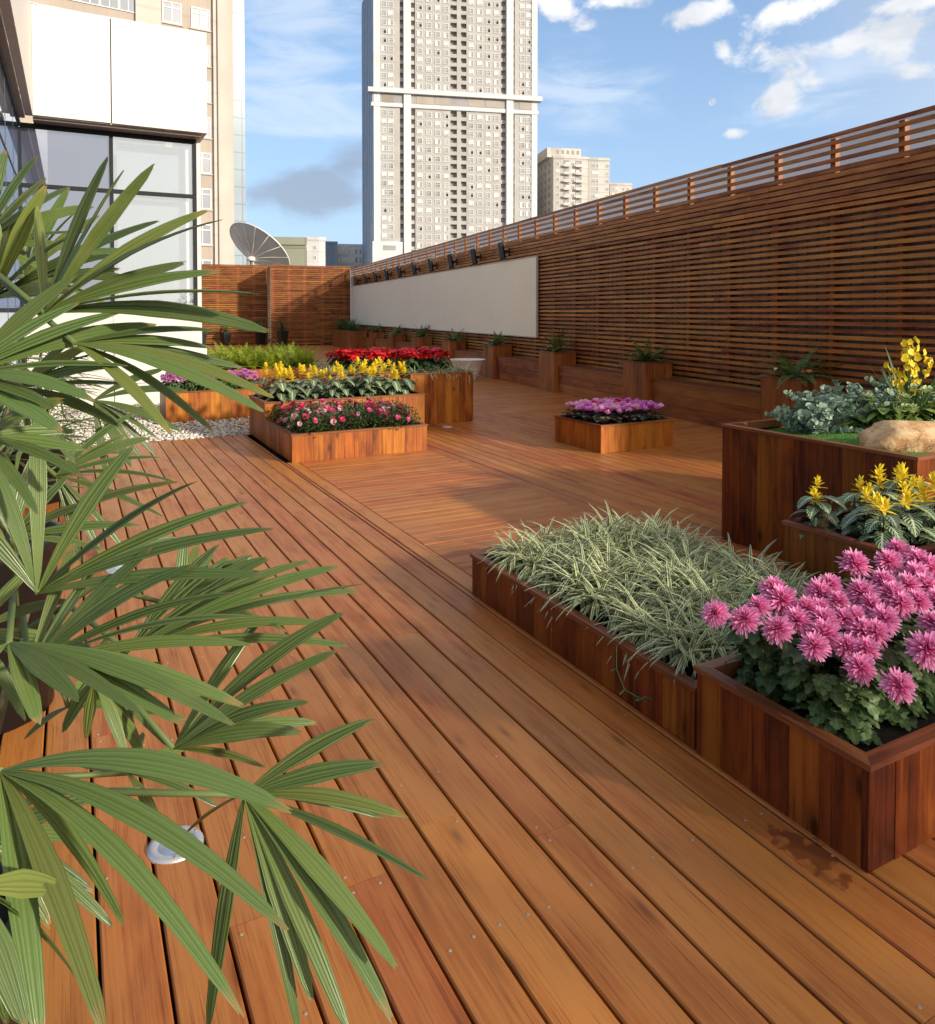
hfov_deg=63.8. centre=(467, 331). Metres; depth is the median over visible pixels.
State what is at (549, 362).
column planter
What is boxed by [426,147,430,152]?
window
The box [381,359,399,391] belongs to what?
zebra plant
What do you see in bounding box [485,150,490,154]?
window
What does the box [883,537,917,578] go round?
chrysanthemum
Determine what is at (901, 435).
boulder
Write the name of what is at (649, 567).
spider plant
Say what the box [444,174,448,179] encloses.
window
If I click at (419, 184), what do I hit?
window
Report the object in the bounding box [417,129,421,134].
window
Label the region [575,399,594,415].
cyclamen
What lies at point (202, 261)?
window
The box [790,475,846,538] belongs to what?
zebra plant
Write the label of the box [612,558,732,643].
spider plant
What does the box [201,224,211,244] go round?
window
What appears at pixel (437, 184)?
window
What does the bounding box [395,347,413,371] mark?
poinsettia
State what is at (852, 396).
round leaved bush
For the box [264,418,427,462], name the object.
planter
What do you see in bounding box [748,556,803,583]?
spider plant
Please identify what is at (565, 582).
spider plant
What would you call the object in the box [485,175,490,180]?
window
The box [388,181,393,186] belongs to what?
window
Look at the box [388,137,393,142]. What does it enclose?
window
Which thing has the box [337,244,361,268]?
office block
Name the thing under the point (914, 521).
zebra plant
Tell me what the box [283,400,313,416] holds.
azalea
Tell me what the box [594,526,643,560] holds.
spider plant
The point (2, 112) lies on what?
window pane
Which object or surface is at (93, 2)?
window
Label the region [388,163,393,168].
window
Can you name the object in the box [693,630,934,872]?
planter
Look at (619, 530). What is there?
spider plant
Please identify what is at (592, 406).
cyclamen
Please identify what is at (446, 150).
window
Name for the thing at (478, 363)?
tapered pot
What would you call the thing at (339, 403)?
azalea
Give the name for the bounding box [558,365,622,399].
bench
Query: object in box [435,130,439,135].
window
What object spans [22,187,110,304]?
window pane
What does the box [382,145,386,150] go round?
window
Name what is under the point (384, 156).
window
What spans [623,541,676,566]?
spider plant
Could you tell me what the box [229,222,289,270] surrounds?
satellite dish
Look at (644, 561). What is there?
spider plant
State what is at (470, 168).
window
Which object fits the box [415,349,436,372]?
poinsettia
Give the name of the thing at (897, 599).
chrysanthemum
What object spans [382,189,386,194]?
window
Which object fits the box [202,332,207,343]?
plant pot
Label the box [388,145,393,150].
window
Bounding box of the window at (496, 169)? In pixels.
[494,167,498,172]
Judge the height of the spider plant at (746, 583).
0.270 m
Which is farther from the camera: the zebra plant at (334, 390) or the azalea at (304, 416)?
the zebra plant at (334, 390)
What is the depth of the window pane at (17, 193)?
10.69 m
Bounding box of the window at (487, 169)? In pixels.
[485,167,490,172]
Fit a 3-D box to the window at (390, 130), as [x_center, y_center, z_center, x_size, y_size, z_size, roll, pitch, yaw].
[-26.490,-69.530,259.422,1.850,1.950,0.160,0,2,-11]
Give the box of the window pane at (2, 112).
[0,61,4,142]
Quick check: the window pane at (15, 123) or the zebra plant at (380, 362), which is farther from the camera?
the window pane at (15, 123)
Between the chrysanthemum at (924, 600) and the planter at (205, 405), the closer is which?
the chrysanthemum at (924, 600)
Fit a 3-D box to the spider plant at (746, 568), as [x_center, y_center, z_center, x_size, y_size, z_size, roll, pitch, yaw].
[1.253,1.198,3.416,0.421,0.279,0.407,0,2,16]
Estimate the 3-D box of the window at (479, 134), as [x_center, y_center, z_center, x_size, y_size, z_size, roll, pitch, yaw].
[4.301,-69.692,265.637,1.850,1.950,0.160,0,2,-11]
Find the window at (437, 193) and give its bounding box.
[435,191,439,196]
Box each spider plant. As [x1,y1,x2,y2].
[310,360,331,378]
[317,364,343,381]
[401,365,421,380]
[419,367,438,379]
[428,365,452,379]
[444,365,460,377]
[452,361,479,383]
[480,529,540,570]
[480,529,544,580]
[491,540,568,589]
[495,519,553,558]
[503,516,581,555]
[508,530,600,593]
[513,528,579,571]
[522,550,577,603]
[523,542,630,591]
[525,546,623,628]
[527,563,608,616]
[529,521,591,552]
[530,531,612,581]
[535,548,601,596]
[537,524,582,569]
[547,538,611,565]
[550,561,626,619]
[551,513,628,553]
[551,514,621,542]
[551,519,630,565]
[555,529,605,556]
[555,535,638,593]
[562,518,622,538]
[564,544,645,610]
[566,524,647,557]
[570,513,646,553]
[570,576,655,633]
[572,500,639,536]
[577,520,663,556]
[580,552,657,592]
[581,538,629,568]
[584,564,659,619]
[588,595,676,661]
[589,557,676,616]
[590,545,666,569]
[591,581,667,624]
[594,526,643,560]
[594,549,641,575]
[596,507,650,535]
[597,581,691,678]
[599,518,648,545]
[605,515,659,530]
[607,546,677,588]
[612,544,678,580]
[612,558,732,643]
[613,506,689,540]
[613,525,666,540]
[614,570,701,597]
[614,595,715,679]
[617,517,664,556]
[617,531,653,560]
[619,519,663,538]
[622,558,711,602]
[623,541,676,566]
[625,583,680,640]
[626,582,688,607]
[629,522,707,553]
[632,579,732,650]
[634,513,701,551]
[634,528,659,557]
[634,539,718,575]
[634,546,716,590]
[636,610,726,681]
[641,530,704,563]
[645,537,722,589]
[647,539,725,566]
[649,521,725,556]
[649,532,723,559]
[651,583,727,628]
[652,558,741,605]
[653,564,716,612]
[653,597,737,666]
[654,550,746,590]
[654,601,737,678]
[656,565,757,605]
[658,560,748,644]
[665,590,729,648]
[667,538,734,567]
[670,528,731,556]
[675,549,725,577]
[683,553,739,581]
[688,581,773,647]
[694,561,742,591]
[695,568,766,600]
[696,534,768,573]
[697,558,772,592]
[698,611,738,656]
[702,564,761,580]
[703,546,814,591]
[704,537,754,568]
[707,539,791,587]
[707,594,768,619]
[718,576,762,619]
[719,576,795,616]
[723,561,806,596]
[739,561,807,598]
[742,570,806,599]
[745,555,835,594]
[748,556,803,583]
[751,573,844,596]
[778,581,805,614]
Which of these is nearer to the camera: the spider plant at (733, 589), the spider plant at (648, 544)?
the spider plant at (733, 589)
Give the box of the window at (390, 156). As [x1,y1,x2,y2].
[388,154,393,159]
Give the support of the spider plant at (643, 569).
in the planter at (574, 639)
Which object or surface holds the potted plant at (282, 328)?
in the plant pot at (282, 335)
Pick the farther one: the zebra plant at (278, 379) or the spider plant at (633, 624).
the zebra plant at (278, 379)
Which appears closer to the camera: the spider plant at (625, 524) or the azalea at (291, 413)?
the spider plant at (625, 524)
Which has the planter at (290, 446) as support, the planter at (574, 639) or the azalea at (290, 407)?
the azalea at (290, 407)
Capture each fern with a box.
[207,342,233,355]
[210,349,252,369]
[212,345,258,369]
[213,350,241,368]
[227,347,262,369]
[233,346,267,368]
[254,347,288,367]
[260,352,290,369]
[267,340,295,350]
[272,351,297,367]
[274,341,303,350]
[275,347,318,366]
[278,345,313,366]
[297,347,327,366]
[366,323,383,331]
[381,325,403,335]
[408,324,431,336]
[439,327,466,343]
[477,331,512,346]
[535,331,575,353]
[614,334,674,366]
[747,343,852,390]
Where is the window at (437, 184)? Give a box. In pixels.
[435,182,439,187]
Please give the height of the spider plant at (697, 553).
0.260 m
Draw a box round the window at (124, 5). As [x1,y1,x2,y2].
[119,0,134,12]
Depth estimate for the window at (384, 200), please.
259.61 m
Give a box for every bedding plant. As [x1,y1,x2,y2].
[643,355,655,361]
[773,367,784,376]
[793,369,811,377]
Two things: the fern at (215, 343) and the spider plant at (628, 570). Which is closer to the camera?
the spider plant at (628, 570)
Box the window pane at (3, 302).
[0,139,7,418]
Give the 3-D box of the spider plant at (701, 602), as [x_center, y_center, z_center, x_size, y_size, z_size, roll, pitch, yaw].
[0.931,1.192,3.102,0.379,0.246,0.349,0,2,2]
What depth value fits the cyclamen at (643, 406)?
8.37 m
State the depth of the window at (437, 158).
262.89 m
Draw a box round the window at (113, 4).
[100,0,118,9]
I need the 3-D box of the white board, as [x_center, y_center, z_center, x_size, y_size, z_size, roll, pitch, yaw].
[-1.946,-0.985,25.149,0.043,1.728,20.000,-1,2,-20]
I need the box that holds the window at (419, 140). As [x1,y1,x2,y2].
[417,138,421,143]
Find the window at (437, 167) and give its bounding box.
[435,165,439,170]
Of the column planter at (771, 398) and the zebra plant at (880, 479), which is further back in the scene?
the column planter at (771, 398)
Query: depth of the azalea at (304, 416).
7.65 m
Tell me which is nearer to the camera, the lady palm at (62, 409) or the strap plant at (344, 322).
the lady palm at (62, 409)
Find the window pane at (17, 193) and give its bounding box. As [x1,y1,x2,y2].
[13,172,21,363]
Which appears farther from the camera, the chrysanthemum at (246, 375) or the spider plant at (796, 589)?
the chrysanthemum at (246, 375)
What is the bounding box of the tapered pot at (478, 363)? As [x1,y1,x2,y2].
[450,358,485,380]
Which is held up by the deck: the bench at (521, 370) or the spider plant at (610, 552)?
the bench at (521, 370)
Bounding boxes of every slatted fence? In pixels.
[201,264,267,344]
[267,265,350,345]
[351,105,934,404]
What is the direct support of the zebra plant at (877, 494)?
on the planter at (816, 549)
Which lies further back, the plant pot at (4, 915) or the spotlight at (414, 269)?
the spotlight at (414, 269)
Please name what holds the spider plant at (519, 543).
in the planter at (574, 639)
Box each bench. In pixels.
[364,337,368,349]
[375,339,387,350]
[395,341,411,349]
[420,345,441,356]
[453,350,482,374]
[497,356,538,387]
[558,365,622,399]
[651,378,759,427]
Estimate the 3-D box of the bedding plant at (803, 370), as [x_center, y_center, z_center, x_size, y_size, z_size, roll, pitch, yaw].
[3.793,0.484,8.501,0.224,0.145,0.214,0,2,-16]
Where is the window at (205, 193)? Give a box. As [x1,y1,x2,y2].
[201,188,210,208]
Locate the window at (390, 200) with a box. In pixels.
[388,198,393,203]
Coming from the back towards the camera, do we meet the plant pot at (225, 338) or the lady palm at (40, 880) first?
the plant pot at (225, 338)
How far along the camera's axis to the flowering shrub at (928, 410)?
4.87 m
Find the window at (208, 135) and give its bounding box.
[205,117,210,137]
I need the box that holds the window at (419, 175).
[417,173,422,178]
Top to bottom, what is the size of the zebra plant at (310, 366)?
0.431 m
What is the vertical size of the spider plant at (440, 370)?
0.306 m
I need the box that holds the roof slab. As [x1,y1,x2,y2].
[0,340,289,1023]
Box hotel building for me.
[0,0,245,337]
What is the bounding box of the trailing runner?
[610,644,651,702]
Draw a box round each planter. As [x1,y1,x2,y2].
[160,387,254,422]
[211,364,319,392]
[248,389,425,443]
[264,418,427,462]
[308,368,473,423]
[332,329,366,349]
[369,332,383,350]
[388,334,405,350]
[412,336,431,347]
[442,340,466,366]
[470,530,762,748]
[483,344,511,378]
[539,350,575,392]
[554,414,674,452]
[622,359,672,412]
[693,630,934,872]
[720,418,934,558]
[759,375,833,419]
[782,507,934,605]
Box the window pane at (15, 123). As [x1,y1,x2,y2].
[12,105,18,173]
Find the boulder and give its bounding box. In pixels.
[857,420,934,451]
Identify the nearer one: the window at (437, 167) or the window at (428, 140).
the window at (428, 140)
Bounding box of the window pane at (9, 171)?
[6,159,15,410]
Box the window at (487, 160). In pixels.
[485,158,490,163]
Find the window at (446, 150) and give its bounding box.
[444,148,448,153]
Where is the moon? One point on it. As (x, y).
(712, 101)
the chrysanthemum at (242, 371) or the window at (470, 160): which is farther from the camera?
the window at (470, 160)
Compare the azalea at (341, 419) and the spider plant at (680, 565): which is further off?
the azalea at (341, 419)
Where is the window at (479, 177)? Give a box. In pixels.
[477,175,481,180]
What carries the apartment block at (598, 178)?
on the ground
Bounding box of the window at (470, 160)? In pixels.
[468,158,473,162]
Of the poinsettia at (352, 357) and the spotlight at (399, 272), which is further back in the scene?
the spotlight at (399, 272)
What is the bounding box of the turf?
[764,426,932,454]
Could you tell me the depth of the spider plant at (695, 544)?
3.97 m
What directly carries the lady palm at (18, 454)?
on the plant pot at (13, 719)
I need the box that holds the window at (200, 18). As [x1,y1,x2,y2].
[191,6,209,30]
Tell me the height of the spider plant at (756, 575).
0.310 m
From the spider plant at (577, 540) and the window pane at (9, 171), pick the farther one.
the window pane at (9, 171)
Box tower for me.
[362,0,541,264]
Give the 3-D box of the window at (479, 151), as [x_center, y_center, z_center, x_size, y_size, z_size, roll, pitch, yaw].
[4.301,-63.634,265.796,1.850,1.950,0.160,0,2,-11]
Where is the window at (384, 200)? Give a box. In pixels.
[382,198,386,203]
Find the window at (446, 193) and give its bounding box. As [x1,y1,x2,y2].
[444,191,448,196]
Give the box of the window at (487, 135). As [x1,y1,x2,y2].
[485,132,490,137]
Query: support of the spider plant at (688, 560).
in the planter at (574, 639)
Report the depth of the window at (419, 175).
261.83 m
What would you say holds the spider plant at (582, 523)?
in the planter at (574, 639)
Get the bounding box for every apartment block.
[537,147,588,215]
[588,157,609,201]
[609,183,632,195]
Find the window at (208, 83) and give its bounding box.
[207,82,209,101]
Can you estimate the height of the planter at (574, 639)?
0.215 m
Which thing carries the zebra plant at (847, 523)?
in the planter at (816, 549)
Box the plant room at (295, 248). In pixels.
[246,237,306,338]
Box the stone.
[814,514,830,527]
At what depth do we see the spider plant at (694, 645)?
2.78 m
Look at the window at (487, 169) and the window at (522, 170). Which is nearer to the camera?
the window at (487, 169)
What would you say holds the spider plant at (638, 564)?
in the planter at (574, 639)
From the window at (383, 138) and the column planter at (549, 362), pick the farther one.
the window at (383, 138)
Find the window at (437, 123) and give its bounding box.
[435,121,439,126]
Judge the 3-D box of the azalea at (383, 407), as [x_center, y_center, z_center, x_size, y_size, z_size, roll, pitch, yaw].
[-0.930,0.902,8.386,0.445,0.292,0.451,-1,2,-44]
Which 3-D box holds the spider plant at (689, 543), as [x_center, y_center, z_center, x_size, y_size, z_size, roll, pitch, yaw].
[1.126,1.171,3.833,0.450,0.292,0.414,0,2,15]
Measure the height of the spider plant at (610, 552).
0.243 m
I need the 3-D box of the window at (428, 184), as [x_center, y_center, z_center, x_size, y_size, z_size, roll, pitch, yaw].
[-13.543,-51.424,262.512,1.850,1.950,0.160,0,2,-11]
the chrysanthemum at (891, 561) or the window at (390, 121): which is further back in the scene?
the window at (390, 121)
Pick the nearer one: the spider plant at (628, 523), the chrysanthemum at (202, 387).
the spider plant at (628, 523)
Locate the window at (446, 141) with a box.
[444,139,448,144]
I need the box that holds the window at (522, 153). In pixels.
[520,151,524,156]
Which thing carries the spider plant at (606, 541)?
in the planter at (574, 639)
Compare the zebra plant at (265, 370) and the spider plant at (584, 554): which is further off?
the zebra plant at (265, 370)
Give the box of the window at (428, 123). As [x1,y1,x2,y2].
[426,121,430,126]
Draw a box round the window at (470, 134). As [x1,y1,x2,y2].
[468,132,473,136]
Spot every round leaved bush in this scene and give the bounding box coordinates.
[765,389,864,434]
[794,379,897,427]
[864,376,934,407]
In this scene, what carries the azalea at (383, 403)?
on the planter at (290, 446)
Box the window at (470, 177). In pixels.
[468,175,473,180]
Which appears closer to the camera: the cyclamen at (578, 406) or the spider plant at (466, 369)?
the cyclamen at (578, 406)
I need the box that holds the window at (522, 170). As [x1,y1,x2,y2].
[520,168,524,173]
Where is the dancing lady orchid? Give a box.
[872,336,934,407]
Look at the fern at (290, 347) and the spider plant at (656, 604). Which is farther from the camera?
the fern at (290, 347)
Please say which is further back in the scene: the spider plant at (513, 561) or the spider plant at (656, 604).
the spider plant at (513, 561)
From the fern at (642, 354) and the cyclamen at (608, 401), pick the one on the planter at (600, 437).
the cyclamen at (608, 401)
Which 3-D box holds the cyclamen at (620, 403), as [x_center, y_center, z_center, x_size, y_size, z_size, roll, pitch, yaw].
[1.708,0.894,8.514,0.302,0.231,0.317,0,2,14]
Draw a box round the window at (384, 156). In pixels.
[382,154,386,159]
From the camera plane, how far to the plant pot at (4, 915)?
1.18 m
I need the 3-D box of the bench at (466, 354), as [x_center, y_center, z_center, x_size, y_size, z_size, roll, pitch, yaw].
[0.215,0.754,18.747,0.407,0.500,2.390,-1,2,-20]
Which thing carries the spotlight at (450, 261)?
attached to the slatted fence at (836, 259)
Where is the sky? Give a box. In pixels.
[244,0,934,243]
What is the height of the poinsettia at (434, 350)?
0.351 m
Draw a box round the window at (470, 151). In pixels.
[468,149,473,154]
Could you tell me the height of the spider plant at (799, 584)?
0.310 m
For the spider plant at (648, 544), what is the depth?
3.99 m
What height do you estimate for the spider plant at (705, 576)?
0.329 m
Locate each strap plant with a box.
[330,316,350,329]
[333,318,343,329]
[348,320,359,330]
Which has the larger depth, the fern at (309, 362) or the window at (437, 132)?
the window at (437, 132)
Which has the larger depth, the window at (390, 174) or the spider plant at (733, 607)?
the window at (390, 174)
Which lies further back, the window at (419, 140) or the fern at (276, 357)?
the window at (419, 140)
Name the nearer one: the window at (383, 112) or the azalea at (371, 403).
the azalea at (371, 403)
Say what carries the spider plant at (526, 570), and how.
in the planter at (574, 639)
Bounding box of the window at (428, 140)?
[426,138,430,143]
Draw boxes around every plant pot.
[0,517,61,734]
[0,862,18,1023]
[7,446,64,503]
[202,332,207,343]
[219,332,231,344]
[255,332,265,344]
[277,330,288,345]
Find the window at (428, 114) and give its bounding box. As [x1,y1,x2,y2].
[426,112,430,117]
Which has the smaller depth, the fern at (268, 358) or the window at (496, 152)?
the fern at (268, 358)
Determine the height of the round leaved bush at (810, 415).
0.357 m
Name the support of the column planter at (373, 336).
on the deck
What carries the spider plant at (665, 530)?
in the planter at (574, 639)
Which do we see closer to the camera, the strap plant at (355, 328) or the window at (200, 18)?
the strap plant at (355, 328)
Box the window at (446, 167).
[444,165,448,170]
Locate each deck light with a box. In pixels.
[104,565,122,573]
[146,825,203,863]
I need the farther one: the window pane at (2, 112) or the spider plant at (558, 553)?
the window pane at (2, 112)
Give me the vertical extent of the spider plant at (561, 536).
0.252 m
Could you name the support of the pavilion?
on the deck
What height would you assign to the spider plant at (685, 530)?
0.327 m
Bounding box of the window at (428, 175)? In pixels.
[426,173,430,178]
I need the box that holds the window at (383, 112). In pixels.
[381,110,386,115]
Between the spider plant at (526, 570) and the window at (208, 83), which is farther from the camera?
the window at (208, 83)
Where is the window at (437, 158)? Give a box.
[435,156,439,161]
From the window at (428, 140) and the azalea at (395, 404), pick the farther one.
the window at (428, 140)
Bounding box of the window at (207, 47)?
[206,45,209,66]
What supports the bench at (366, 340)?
on the deck
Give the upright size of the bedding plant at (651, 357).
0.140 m
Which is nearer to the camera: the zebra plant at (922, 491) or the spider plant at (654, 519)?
the zebra plant at (922, 491)
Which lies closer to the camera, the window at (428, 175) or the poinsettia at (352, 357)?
the poinsettia at (352, 357)
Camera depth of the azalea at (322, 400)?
8.62 m
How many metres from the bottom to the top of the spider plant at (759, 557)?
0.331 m
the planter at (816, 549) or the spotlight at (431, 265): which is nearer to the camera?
the planter at (816, 549)
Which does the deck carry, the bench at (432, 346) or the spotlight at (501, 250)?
the bench at (432, 346)
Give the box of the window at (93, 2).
[80,0,99,5]
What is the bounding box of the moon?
[709,98,715,105]
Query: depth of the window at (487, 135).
266.25 m
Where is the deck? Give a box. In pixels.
[0,342,934,1023]
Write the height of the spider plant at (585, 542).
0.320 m
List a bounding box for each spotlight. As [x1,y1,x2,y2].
[354,273,360,284]
[363,271,369,282]
[373,269,379,280]
[384,266,391,279]
[396,263,404,276]
[411,259,419,274]
[427,255,437,271]
[447,250,457,268]
[470,245,481,264]
[497,238,510,259]
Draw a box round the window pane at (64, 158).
[21,128,108,188]
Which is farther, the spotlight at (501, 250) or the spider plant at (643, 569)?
the spotlight at (501, 250)
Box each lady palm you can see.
[0,150,429,1023]
[0,338,143,537]
[0,352,99,450]
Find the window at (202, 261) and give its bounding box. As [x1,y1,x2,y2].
[201,260,211,263]
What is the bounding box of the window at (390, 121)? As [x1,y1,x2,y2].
[388,119,392,124]
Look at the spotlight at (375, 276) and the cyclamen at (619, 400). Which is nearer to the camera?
the cyclamen at (619, 400)
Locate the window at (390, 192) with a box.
[388,189,393,194]
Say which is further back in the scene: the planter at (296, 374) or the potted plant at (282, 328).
the potted plant at (282, 328)
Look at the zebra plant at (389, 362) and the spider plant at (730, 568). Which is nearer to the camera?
the spider plant at (730, 568)
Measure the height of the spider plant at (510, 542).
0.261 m
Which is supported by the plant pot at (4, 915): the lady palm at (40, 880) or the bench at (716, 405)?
the lady palm at (40, 880)
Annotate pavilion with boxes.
[0,0,206,452]
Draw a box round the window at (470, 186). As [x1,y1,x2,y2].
[468,183,473,188]
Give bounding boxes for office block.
[306,237,325,266]
[325,241,337,265]
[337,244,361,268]
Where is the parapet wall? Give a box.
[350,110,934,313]
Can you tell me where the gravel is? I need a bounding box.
[19,403,249,446]
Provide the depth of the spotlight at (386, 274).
27.43 m
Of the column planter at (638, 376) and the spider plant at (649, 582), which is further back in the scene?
the column planter at (638, 376)
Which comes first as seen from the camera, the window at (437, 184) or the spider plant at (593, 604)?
the spider plant at (593, 604)
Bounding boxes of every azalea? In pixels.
[266,400,299,425]
[277,404,304,428]
[281,408,316,432]
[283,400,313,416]
[284,410,326,435]
[290,402,326,426]
[296,405,333,430]
[303,411,337,431]
[311,398,335,411]
[315,403,340,425]
[321,408,352,430]
[326,409,360,430]
[330,398,359,419]
[337,399,368,425]
[340,403,372,427]
[345,404,385,428]
[354,401,380,417]
[358,398,378,418]
[367,400,400,426]
[371,404,411,429]
[381,400,407,423]
[381,402,410,424]
[382,403,421,425]
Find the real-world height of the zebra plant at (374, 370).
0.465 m
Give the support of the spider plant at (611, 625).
in the planter at (574, 639)
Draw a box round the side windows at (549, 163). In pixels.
[537,163,549,215]
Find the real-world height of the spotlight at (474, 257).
0.503 m
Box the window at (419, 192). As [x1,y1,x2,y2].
[417,190,422,195]
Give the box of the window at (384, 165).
[382,163,386,168]
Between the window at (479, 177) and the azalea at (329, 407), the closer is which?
the azalea at (329, 407)
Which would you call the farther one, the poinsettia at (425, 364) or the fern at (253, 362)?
the fern at (253, 362)
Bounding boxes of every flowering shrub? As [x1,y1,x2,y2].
[838,393,934,432]
[878,383,934,420]
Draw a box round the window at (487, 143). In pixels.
[485,141,490,146]
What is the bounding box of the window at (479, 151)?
[477,149,481,154]
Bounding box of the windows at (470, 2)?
[381,0,530,247]
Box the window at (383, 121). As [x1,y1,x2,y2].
[381,118,386,124]
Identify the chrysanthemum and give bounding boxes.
[159,372,177,385]
[163,373,183,387]
[179,380,191,388]
[183,378,199,390]
[197,375,214,390]
[223,371,238,388]
[237,368,249,388]
[239,370,258,388]
[700,590,917,745]
[720,575,835,705]
[772,547,873,698]
[826,567,934,731]
[838,590,923,647]
[840,548,934,634]
[882,570,934,713]
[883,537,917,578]
[912,569,934,668]
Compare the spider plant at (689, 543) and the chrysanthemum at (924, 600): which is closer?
the chrysanthemum at (924, 600)
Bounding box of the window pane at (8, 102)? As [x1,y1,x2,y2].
[4,76,12,163]
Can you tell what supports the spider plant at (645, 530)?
in the planter at (574, 639)
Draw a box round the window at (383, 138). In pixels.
[381,136,386,141]
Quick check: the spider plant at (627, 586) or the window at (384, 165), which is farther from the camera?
the window at (384, 165)
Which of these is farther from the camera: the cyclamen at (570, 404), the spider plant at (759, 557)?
the cyclamen at (570, 404)
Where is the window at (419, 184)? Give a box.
[417,182,422,186]
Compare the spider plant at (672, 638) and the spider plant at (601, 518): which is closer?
the spider plant at (672, 638)
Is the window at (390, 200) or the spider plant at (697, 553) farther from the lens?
the window at (390, 200)
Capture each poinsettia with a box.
[325,348,344,370]
[333,348,350,366]
[337,350,353,369]
[340,352,361,372]
[353,348,366,365]
[355,348,371,368]
[366,347,380,366]
[366,349,387,372]
[375,349,392,366]
[376,350,398,371]
[390,349,403,365]
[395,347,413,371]
[398,348,419,372]
[412,348,427,368]
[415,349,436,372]
[426,347,444,367]
[432,349,452,370]
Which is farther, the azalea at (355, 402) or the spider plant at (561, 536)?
the azalea at (355, 402)
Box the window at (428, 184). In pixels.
[426,182,430,187]
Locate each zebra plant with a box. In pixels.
[253,362,277,399]
[262,362,288,401]
[263,367,299,402]
[268,361,291,387]
[274,365,305,403]
[276,368,298,392]
[286,363,314,397]
[288,364,315,399]
[296,365,327,399]
[297,365,322,396]
[316,368,337,398]
[319,366,344,401]
[322,360,348,390]
[328,364,351,396]
[328,365,358,397]
[344,365,359,390]
[345,356,364,395]
[350,359,379,397]
[355,367,381,393]
[357,363,386,396]
[365,358,387,391]
[373,357,392,395]
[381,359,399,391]
[383,363,406,394]
[390,361,415,393]
[398,368,414,393]
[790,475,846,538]
[831,475,875,529]
[834,487,891,543]
[847,497,916,549]
[849,491,902,534]
[851,464,906,517]
[869,481,934,545]
[873,461,934,541]
[879,465,930,506]
[894,474,934,528]
[904,470,934,543]
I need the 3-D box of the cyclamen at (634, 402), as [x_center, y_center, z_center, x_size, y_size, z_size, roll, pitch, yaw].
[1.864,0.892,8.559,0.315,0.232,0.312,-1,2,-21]
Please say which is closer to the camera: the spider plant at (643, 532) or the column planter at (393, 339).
the spider plant at (643, 532)
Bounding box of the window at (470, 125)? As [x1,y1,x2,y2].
[468,123,473,128]
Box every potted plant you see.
[215,326,232,331]
[268,318,291,330]
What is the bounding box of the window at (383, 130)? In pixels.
[381,127,386,132]
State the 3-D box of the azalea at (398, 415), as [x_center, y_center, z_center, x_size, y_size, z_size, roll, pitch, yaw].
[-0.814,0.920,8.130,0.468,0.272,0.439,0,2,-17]
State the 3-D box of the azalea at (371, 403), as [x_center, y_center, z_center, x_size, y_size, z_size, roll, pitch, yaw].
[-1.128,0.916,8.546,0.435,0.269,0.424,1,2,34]
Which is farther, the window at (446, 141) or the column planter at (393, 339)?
the window at (446, 141)
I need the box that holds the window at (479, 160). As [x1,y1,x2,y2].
[477,158,481,163]
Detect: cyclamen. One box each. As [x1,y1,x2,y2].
[562,400,588,418]
[572,400,591,420]
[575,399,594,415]
[581,403,607,422]
[591,398,605,402]
[591,404,617,424]
[596,403,617,419]
[598,399,615,413]
[606,404,630,422]
[608,401,631,419]
[613,398,631,411]
[616,403,645,421]
[623,401,644,418]
[628,402,655,420]
[631,400,653,414]
[644,400,667,419]
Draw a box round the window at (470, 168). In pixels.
[468,166,473,171]
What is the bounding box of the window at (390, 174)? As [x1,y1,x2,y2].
[388,172,393,177]
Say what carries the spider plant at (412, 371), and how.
in the planter at (450, 400)
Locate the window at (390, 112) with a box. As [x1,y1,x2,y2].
[388,110,392,115]
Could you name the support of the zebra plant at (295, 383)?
in the planter at (416, 399)
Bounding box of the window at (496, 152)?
[494,150,498,155]
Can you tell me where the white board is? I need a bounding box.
[350,255,537,337]
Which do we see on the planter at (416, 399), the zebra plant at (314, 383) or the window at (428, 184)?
the zebra plant at (314, 383)
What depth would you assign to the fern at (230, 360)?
13.75 m
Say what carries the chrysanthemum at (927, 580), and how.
on the planter at (866, 808)
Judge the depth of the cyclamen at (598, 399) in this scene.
8.81 m
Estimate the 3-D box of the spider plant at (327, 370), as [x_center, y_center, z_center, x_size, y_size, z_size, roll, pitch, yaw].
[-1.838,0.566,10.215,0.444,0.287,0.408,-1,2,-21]
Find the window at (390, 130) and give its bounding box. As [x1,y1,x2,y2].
[388,128,393,133]
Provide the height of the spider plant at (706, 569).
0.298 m
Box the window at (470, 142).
[468,140,473,145]
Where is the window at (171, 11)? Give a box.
[162,0,181,24]
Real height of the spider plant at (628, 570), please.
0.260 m
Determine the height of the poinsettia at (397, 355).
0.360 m
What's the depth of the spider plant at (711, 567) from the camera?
3.54 m
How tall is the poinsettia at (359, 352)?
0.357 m
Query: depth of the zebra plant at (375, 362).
9.87 m
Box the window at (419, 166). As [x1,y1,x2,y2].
[417,164,422,169]
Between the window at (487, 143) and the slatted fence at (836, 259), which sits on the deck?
the slatted fence at (836, 259)
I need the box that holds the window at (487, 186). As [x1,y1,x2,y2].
[485,184,490,189]
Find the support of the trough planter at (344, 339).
on the deck
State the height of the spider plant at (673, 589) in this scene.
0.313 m
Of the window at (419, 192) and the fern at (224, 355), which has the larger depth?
the window at (419, 192)
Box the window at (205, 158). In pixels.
[200,152,210,173]
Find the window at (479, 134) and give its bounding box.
[477,132,481,137]
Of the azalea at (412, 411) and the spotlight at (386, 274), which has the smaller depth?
the azalea at (412, 411)

